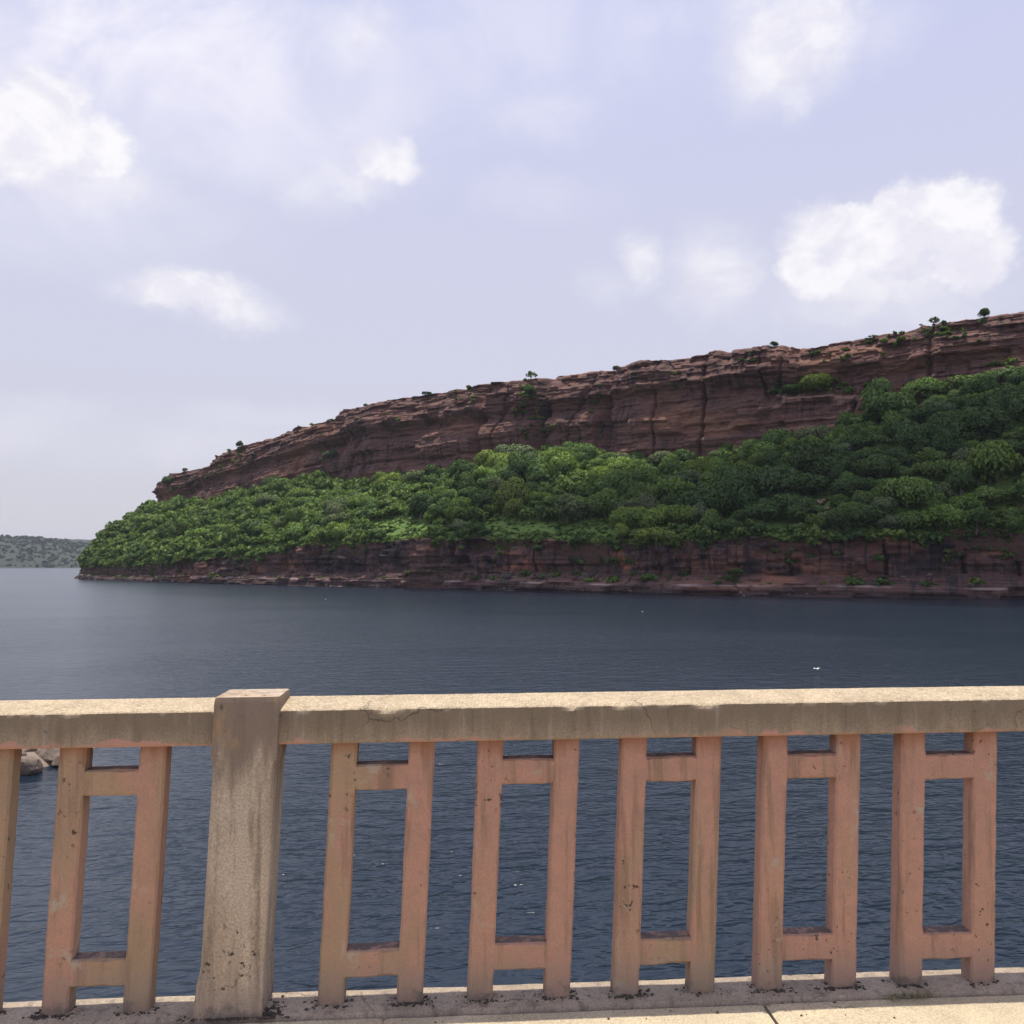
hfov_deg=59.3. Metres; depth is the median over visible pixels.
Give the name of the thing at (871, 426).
tree
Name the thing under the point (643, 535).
tree
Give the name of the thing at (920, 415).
tree
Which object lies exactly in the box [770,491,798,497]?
tree
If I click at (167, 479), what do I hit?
bush
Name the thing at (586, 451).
tree
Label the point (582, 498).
tree
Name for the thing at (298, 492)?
tree
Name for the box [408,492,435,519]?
tree
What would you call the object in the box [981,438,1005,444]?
tree
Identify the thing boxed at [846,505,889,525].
tree
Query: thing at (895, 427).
tree
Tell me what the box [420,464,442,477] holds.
tree
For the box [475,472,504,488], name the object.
tree
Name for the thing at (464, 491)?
tree
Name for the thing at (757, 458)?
tree
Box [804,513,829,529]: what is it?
tree
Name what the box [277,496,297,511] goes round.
tree
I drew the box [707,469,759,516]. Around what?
tree
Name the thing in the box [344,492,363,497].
tree
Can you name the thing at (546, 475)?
tree
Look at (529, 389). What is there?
bush
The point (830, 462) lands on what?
tree
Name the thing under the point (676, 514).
tree
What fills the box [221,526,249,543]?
tree
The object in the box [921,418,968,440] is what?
tree
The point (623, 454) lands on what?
tree
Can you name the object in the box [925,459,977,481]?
tree
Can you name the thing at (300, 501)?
tree
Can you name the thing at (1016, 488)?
tree
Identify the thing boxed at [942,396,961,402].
tree
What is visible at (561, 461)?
tree
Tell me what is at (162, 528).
tree
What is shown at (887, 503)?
tree
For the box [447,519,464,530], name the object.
tree
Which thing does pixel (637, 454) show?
tree
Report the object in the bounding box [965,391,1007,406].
tree
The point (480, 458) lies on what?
tree
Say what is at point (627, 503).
tree
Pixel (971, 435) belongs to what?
tree
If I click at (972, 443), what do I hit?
tree
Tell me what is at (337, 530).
tree
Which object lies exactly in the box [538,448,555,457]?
tree
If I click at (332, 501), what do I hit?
tree
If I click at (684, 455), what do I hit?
tree
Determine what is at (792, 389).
bush
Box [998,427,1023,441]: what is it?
tree
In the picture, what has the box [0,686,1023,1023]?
railing
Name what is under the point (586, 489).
tree
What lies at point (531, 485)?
tree
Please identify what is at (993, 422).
tree
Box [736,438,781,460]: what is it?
tree
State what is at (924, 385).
tree
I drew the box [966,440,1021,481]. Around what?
tree
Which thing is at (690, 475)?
tree
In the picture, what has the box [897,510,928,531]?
tree
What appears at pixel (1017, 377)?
tree
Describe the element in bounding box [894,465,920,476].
tree
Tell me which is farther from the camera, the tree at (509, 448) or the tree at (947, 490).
the tree at (509, 448)
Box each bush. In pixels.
[162,476,172,484]
[236,440,243,448]
[322,450,337,463]
[524,385,536,394]
[770,341,778,346]
[778,384,801,394]
[798,373,832,391]
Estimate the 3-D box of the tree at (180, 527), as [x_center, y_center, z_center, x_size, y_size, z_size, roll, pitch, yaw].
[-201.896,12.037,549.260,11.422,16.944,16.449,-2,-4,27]
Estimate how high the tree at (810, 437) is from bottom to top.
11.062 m
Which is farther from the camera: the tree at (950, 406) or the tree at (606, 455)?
the tree at (606, 455)
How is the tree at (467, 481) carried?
on the hillside
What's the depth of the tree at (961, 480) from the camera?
281.27 m
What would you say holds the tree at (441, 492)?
on the hillside
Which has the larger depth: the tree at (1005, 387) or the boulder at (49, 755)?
the tree at (1005, 387)
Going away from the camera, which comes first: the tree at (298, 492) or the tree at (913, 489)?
the tree at (913, 489)
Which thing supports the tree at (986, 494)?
on the hillside
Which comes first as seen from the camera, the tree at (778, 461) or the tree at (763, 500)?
the tree at (763, 500)
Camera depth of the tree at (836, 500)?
293.43 m
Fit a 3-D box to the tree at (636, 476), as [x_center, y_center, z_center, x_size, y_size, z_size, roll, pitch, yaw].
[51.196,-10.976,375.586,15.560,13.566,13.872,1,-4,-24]
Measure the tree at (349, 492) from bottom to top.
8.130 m
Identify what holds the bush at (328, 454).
on the cliff
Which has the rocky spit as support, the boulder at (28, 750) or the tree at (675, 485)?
the boulder at (28, 750)
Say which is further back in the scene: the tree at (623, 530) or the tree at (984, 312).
the tree at (984, 312)
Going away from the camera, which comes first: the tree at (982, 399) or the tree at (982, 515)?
the tree at (982, 515)
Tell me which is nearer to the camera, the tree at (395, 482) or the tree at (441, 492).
the tree at (441, 492)
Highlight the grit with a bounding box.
[295,995,1002,1023]
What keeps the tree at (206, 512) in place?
on the hillside
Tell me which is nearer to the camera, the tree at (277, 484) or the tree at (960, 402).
the tree at (960, 402)
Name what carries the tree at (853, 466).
on the hillside
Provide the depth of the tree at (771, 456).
342.74 m
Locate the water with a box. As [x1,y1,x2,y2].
[0,568,1023,1001]
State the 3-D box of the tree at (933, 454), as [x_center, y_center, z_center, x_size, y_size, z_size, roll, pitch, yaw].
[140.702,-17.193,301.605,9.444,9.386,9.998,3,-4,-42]
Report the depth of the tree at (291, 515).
456.58 m
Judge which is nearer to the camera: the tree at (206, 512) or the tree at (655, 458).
the tree at (655, 458)
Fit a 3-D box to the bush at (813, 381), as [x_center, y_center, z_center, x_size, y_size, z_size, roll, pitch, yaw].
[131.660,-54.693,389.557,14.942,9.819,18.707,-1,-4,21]
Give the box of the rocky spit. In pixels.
[26,749,51,766]
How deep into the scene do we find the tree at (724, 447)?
398.06 m
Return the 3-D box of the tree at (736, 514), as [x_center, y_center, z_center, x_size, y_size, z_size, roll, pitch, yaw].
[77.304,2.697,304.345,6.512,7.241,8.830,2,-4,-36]
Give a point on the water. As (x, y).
(64, 634)
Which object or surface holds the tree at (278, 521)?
on the hillside
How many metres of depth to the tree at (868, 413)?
361.00 m
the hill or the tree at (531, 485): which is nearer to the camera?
the tree at (531, 485)
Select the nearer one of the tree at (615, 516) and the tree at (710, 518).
the tree at (710, 518)
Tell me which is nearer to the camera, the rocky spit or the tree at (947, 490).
the rocky spit
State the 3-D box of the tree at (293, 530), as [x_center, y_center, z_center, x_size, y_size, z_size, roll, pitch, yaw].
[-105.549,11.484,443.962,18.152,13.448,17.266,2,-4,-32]
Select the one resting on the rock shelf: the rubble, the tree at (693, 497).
the rubble
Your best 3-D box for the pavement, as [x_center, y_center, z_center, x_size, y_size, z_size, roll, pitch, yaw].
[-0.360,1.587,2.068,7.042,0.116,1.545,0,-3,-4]
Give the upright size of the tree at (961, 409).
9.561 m
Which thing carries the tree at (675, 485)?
on the hillside
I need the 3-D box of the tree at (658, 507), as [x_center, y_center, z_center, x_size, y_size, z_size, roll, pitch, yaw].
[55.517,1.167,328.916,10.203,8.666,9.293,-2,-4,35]
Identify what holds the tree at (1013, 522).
on the hillside
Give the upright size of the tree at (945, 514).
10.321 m
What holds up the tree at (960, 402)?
on the hillside
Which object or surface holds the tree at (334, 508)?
on the hillside
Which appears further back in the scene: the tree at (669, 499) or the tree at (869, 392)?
the tree at (869, 392)
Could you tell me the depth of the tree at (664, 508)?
323.01 m
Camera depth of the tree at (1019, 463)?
283.42 m
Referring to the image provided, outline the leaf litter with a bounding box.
[882,982,949,1003]
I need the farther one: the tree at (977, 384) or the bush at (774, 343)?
the bush at (774, 343)
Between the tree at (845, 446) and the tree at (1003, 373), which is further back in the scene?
the tree at (1003, 373)
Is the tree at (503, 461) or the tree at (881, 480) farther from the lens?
the tree at (503, 461)
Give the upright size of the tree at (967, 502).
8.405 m
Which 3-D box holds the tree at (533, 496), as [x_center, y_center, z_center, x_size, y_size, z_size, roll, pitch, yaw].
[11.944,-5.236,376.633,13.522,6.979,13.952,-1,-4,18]
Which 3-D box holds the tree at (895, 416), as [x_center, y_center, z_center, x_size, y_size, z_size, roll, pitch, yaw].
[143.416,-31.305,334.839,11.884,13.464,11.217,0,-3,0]
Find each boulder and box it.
[20,756,42,774]
[22,749,36,751]
[35,748,59,762]
[51,755,59,766]
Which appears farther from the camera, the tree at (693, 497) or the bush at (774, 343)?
the bush at (774, 343)
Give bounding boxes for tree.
[131,513,157,524]
[156,521,172,537]
[167,518,190,537]
[190,528,207,537]
[199,508,214,515]
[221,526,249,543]
[240,519,268,535]
[250,523,273,535]
[254,493,280,505]
[261,475,279,485]
[269,478,293,491]
[272,516,285,529]
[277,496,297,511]
[278,522,307,540]
[282,507,304,527]
[284,488,315,497]
[294,496,320,506]
[320,512,351,527]
[322,497,347,512]
[323,521,350,540]
[325,502,343,515]
[340,490,359,494]
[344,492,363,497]
[344,493,374,509]
[357,496,379,508]
[371,471,386,481]
[376,472,402,487]
[379,480,404,488]
[400,470,422,483]
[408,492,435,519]
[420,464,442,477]
[420,473,441,484]
[426,496,451,520]
[431,486,456,503]
[444,496,473,521]
[445,458,474,478]
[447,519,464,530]
[454,463,477,481]
[457,471,475,490]
[457,486,485,498]
[468,487,495,507]
[471,467,495,480]
[473,449,499,465]
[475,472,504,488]
[486,452,509,466]
[488,475,505,491]
[493,443,535,454]
[493,476,531,508]
[495,458,509,467]
[496,467,518,483]
[502,498,525,518]
[504,457,543,482]
[507,451,534,464]
[523,481,538,490]
[525,371,537,381]
[525,451,540,459]
[525,467,554,482]
[528,491,551,500]
[532,457,545,466]
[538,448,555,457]
[541,447,578,474]
[549,495,562,508]
[554,495,590,523]
[557,446,581,459]
[561,441,585,447]
[564,469,587,478]
[569,483,584,493]
[572,495,588,502]
[574,443,597,462]
[574,482,597,497]
[585,467,604,484]
[586,457,603,470]
[586,487,621,518]
[596,468,634,491]
[597,452,618,461]
[601,462,618,474]
[602,456,632,466]
[608,506,628,524]
[610,458,642,473]
[611,499,636,510]
[612,451,629,456]
[614,522,630,537]
[617,483,645,496]
[620,505,651,527]
[626,469,650,483]
[629,450,646,458]
[633,458,647,465]
[634,527,677,549]
[637,491,659,508]
[637,508,669,529]
[638,464,660,473]
[643,484,660,500]
[647,451,670,473]
[651,504,670,510]
[657,452,678,474]
[657,476,695,496]
[659,494,677,505]
[660,505,684,521]
[664,461,684,473]
[664,504,699,524]
[665,469,701,486]
[672,449,698,461]
[674,487,710,507]
[678,459,692,465]
[685,456,708,470]
[689,501,709,523]
[698,472,720,492]
[699,508,723,529]
[703,457,724,471]
[704,496,733,515]
[707,450,722,456]
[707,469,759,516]
[716,441,732,452]
[718,518,744,532]
[727,454,747,462]
[729,509,753,522]
[733,462,748,468]
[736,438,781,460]
[740,503,787,523]
[745,466,799,497]
[747,452,765,466]
[747,497,768,505]
[760,428,794,444]
[762,448,786,466]
[764,493,806,517]
[768,473,830,496]
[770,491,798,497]
[772,457,808,468]
[780,437,798,445]
[783,497,824,523]
[785,438,846,474]
[795,424,835,441]
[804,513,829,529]
[805,434,819,446]
[811,453,850,477]
[825,508,855,531]
[828,479,860,498]
[829,494,849,508]
[834,411,861,425]
[834,443,851,451]
[836,501,867,518]
[837,435,863,450]
[838,471,860,480]
[845,453,860,473]
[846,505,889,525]
[850,459,865,476]
[850,476,878,490]
[850,490,872,505]
[853,446,869,453]
[854,427,885,447]
[855,454,902,478]
[856,447,889,459]
[857,434,895,447]
[858,376,892,402]
[860,391,917,421]
[862,408,883,422]
[865,425,886,433]
[866,483,896,504]
[870,496,898,513]
[873,478,892,490]
[874,514,902,529]
[879,448,910,459]
[879,475,937,508]
[881,410,911,435]
[885,420,919,440]
[893,424,932,450]
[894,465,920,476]
[897,454,923,466]
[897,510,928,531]
[899,408,912,421]
[901,376,956,401]
[906,403,947,423]
[911,438,944,453]
[911,460,946,478]
[915,400,933,408]
[916,447,947,462]
[919,492,946,511]
[919,504,969,530]
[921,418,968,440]
[922,394,948,402]
[925,410,961,422]
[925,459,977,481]
[927,482,956,501]
[929,316,939,323]
[929,429,968,459]
[932,400,955,411]
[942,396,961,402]
[943,373,991,388]
[943,471,978,495]
[945,389,965,397]
[946,493,984,510]
[951,407,982,431]
[951,447,974,461]
[953,398,968,408]
[954,430,987,441]
[955,392,981,401]
[956,404,981,412]
[958,372,999,395]
[960,440,982,448]
[960,506,996,534]
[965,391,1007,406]
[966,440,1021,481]
[969,485,1013,504]
[971,406,1018,439]
[977,308,989,317]
[978,368,1017,383]
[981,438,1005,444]
[985,397,1007,411]
[990,507,1020,517]
[996,382,1017,392]
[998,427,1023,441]
[1002,421,1023,431]
[1002,458,1023,473]
[1002,513,1022,536]
[1005,389,1023,421]
[1006,365,1023,384]
[1006,439,1023,453]
[1008,478,1023,502]
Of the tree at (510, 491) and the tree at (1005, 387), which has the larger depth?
the tree at (510, 491)
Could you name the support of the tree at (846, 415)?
on the hillside
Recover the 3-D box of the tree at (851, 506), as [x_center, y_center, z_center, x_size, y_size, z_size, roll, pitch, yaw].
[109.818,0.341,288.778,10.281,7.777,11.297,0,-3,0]
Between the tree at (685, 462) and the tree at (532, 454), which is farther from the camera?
the tree at (532, 454)
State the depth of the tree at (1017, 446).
290.53 m
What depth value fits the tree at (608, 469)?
388.88 m
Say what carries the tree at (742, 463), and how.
on the hillside
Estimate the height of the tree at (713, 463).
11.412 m
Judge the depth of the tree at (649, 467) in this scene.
394.50 m
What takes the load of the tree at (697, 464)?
on the hillside
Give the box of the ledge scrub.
[78,319,1019,587]
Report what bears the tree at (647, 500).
on the hillside
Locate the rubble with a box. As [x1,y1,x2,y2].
[76,570,1000,596]
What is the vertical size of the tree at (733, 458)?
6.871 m
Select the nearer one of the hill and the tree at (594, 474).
the tree at (594, 474)
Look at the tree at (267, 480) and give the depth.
563.29 m
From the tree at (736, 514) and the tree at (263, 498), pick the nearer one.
the tree at (736, 514)
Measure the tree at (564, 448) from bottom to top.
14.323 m
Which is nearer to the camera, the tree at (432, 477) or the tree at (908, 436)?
the tree at (908, 436)
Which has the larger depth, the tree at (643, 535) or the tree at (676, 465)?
the tree at (676, 465)
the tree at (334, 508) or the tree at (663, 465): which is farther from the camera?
the tree at (334, 508)
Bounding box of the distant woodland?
[0,534,90,567]
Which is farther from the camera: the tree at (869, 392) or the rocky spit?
the tree at (869, 392)
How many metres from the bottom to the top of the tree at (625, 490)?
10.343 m
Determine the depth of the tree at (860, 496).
290.06 m
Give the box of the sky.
[0,0,1023,539]
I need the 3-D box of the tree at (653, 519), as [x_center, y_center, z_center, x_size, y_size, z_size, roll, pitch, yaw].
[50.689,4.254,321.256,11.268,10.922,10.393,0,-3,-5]
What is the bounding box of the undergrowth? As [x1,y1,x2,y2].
[77,387,1023,574]
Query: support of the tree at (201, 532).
on the hillside
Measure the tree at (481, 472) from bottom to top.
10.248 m
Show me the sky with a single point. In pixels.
(223, 223)
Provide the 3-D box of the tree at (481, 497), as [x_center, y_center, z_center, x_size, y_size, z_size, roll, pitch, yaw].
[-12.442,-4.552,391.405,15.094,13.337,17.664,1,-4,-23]
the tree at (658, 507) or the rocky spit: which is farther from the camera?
the tree at (658, 507)
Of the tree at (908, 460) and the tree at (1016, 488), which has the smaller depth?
the tree at (1016, 488)
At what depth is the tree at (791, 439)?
360.48 m
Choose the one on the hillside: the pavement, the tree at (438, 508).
the tree at (438, 508)
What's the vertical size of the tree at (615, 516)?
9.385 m
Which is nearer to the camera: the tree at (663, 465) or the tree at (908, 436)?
the tree at (908, 436)
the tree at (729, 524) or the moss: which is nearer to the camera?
the moss
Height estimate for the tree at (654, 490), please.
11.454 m
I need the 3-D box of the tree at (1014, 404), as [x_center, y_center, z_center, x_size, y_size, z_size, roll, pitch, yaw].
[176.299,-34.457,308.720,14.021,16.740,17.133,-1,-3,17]
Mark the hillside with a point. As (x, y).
(590, 552)
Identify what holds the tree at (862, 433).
on the hillside
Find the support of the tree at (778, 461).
on the hillside
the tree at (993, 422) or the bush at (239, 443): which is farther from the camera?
the bush at (239, 443)
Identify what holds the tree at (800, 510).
on the hillside
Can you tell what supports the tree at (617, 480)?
on the hillside
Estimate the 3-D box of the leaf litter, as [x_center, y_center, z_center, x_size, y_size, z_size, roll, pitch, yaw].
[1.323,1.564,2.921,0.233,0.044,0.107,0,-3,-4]
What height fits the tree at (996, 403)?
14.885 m
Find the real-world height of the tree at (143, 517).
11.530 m
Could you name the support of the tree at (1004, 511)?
on the hillside
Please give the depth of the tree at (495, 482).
399.96 m
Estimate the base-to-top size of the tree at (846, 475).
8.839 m
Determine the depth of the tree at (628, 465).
388.28 m
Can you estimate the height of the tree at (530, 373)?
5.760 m
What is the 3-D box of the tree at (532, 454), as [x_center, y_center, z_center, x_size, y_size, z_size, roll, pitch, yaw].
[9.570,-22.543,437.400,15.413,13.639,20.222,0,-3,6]
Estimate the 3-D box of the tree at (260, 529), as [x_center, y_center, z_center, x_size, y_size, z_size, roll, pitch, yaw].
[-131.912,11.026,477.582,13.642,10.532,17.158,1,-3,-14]
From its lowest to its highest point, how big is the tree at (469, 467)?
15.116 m
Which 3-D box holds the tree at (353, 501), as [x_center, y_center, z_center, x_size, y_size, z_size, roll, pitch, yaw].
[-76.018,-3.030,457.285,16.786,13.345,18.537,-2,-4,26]
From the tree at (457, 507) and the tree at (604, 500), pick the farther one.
the tree at (457, 507)
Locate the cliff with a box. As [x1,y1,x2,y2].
[152,312,1023,501]
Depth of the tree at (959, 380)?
356.62 m
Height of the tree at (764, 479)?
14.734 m
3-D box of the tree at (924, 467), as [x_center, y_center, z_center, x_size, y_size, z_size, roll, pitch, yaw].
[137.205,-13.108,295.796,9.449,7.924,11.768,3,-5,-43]
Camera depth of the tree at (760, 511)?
298.47 m
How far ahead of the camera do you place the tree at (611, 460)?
402.56 m
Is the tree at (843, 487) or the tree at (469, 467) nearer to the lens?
the tree at (843, 487)
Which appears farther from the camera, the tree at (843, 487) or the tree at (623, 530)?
the tree at (623, 530)
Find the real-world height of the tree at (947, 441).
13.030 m
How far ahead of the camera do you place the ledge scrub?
342.23 m
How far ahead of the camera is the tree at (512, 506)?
368.40 m
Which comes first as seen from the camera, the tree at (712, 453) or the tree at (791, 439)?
the tree at (791, 439)
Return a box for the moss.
[0,979,998,1022]
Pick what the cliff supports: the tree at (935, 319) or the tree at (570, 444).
the tree at (935, 319)
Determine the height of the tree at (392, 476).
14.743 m
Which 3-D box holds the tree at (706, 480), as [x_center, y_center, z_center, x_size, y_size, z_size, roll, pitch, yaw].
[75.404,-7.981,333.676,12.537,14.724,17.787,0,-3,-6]
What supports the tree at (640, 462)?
on the hillside
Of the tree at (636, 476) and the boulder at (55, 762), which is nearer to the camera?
the boulder at (55, 762)
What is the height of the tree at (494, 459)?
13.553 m
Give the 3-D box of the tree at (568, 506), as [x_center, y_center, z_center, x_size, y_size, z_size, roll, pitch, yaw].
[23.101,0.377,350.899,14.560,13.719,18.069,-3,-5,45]
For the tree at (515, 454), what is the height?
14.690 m
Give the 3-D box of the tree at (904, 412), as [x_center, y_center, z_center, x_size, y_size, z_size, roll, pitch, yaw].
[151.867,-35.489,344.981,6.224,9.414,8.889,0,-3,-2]
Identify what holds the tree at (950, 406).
on the hillside
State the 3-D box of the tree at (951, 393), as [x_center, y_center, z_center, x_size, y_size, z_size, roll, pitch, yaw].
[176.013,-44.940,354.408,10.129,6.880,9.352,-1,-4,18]
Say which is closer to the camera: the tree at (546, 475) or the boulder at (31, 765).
the boulder at (31, 765)
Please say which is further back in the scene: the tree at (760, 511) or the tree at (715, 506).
the tree at (715, 506)
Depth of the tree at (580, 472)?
397.17 m
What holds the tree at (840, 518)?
on the hillside
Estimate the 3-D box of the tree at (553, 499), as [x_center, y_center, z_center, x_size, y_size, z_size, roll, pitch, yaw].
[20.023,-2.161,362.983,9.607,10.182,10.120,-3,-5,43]
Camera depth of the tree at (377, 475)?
506.94 m
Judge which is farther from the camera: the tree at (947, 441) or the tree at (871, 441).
the tree at (871, 441)
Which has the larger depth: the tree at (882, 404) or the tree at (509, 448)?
the tree at (509, 448)
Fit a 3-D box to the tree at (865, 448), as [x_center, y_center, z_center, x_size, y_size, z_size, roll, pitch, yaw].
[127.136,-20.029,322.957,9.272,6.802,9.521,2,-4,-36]
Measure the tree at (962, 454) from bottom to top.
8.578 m
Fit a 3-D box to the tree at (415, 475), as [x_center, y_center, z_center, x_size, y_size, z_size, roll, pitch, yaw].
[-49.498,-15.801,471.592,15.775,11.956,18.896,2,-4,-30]
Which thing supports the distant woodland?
on the hill
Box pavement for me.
[235,995,1023,1023]
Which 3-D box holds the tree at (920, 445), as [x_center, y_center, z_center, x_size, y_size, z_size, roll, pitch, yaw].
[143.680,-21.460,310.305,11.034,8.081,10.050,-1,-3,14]
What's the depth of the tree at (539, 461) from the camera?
414.95 m
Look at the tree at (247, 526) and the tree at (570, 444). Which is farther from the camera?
the tree at (247, 526)
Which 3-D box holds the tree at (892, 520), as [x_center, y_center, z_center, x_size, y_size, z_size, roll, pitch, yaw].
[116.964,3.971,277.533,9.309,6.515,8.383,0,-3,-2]
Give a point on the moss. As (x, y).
(271, 1015)
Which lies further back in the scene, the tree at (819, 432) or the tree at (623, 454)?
the tree at (623, 454)
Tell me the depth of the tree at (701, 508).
314.24 m
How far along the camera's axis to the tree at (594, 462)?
408.50 m
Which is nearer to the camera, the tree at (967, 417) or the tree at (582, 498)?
the tree at (967, 417)
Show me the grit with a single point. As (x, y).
(696, 1005)
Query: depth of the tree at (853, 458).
315.40 m
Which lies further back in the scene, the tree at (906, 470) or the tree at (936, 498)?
the tree at (906, 470)
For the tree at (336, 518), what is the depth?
432.79 m
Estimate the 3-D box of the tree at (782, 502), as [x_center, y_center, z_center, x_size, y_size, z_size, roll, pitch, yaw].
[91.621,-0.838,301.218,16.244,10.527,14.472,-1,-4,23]
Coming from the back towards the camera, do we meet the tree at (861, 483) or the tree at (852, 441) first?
the tree at (852, 441)
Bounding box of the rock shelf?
[75,530,1023,598]
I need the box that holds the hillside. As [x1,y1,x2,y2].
[85,417,1023,575]
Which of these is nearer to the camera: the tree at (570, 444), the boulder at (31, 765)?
the boulder at (31, 765)
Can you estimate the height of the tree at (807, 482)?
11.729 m
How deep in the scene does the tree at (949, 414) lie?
322.91 m
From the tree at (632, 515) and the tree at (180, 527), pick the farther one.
the tree at (180, 527)
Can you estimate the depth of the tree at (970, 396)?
340.67 m
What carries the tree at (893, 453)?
on the hillside
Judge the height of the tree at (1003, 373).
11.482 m
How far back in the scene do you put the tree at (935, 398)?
352.29 m
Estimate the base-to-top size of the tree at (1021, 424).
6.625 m
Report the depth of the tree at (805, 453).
319.71 m
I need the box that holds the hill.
[0,537,91,567]
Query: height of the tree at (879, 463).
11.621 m
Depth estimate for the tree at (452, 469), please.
445.67 m
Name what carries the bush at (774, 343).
on the cliff
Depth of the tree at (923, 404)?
351.19 m
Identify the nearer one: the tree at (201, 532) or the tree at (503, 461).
the tree at (503, 461)
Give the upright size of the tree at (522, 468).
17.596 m
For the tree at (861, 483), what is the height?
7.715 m
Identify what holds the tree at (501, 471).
on the hillside
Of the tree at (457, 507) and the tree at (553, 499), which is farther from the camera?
the tree at (457, 507)
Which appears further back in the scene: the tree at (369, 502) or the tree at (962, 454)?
the tree at (369, 502)
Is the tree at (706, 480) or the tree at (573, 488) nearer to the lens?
the tree at (706, 480)
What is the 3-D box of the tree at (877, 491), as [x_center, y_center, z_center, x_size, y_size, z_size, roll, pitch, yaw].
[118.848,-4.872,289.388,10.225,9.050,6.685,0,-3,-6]
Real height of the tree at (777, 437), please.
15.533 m
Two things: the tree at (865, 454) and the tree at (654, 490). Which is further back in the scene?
the tree at (654, 490)
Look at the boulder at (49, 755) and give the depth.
45.23 m

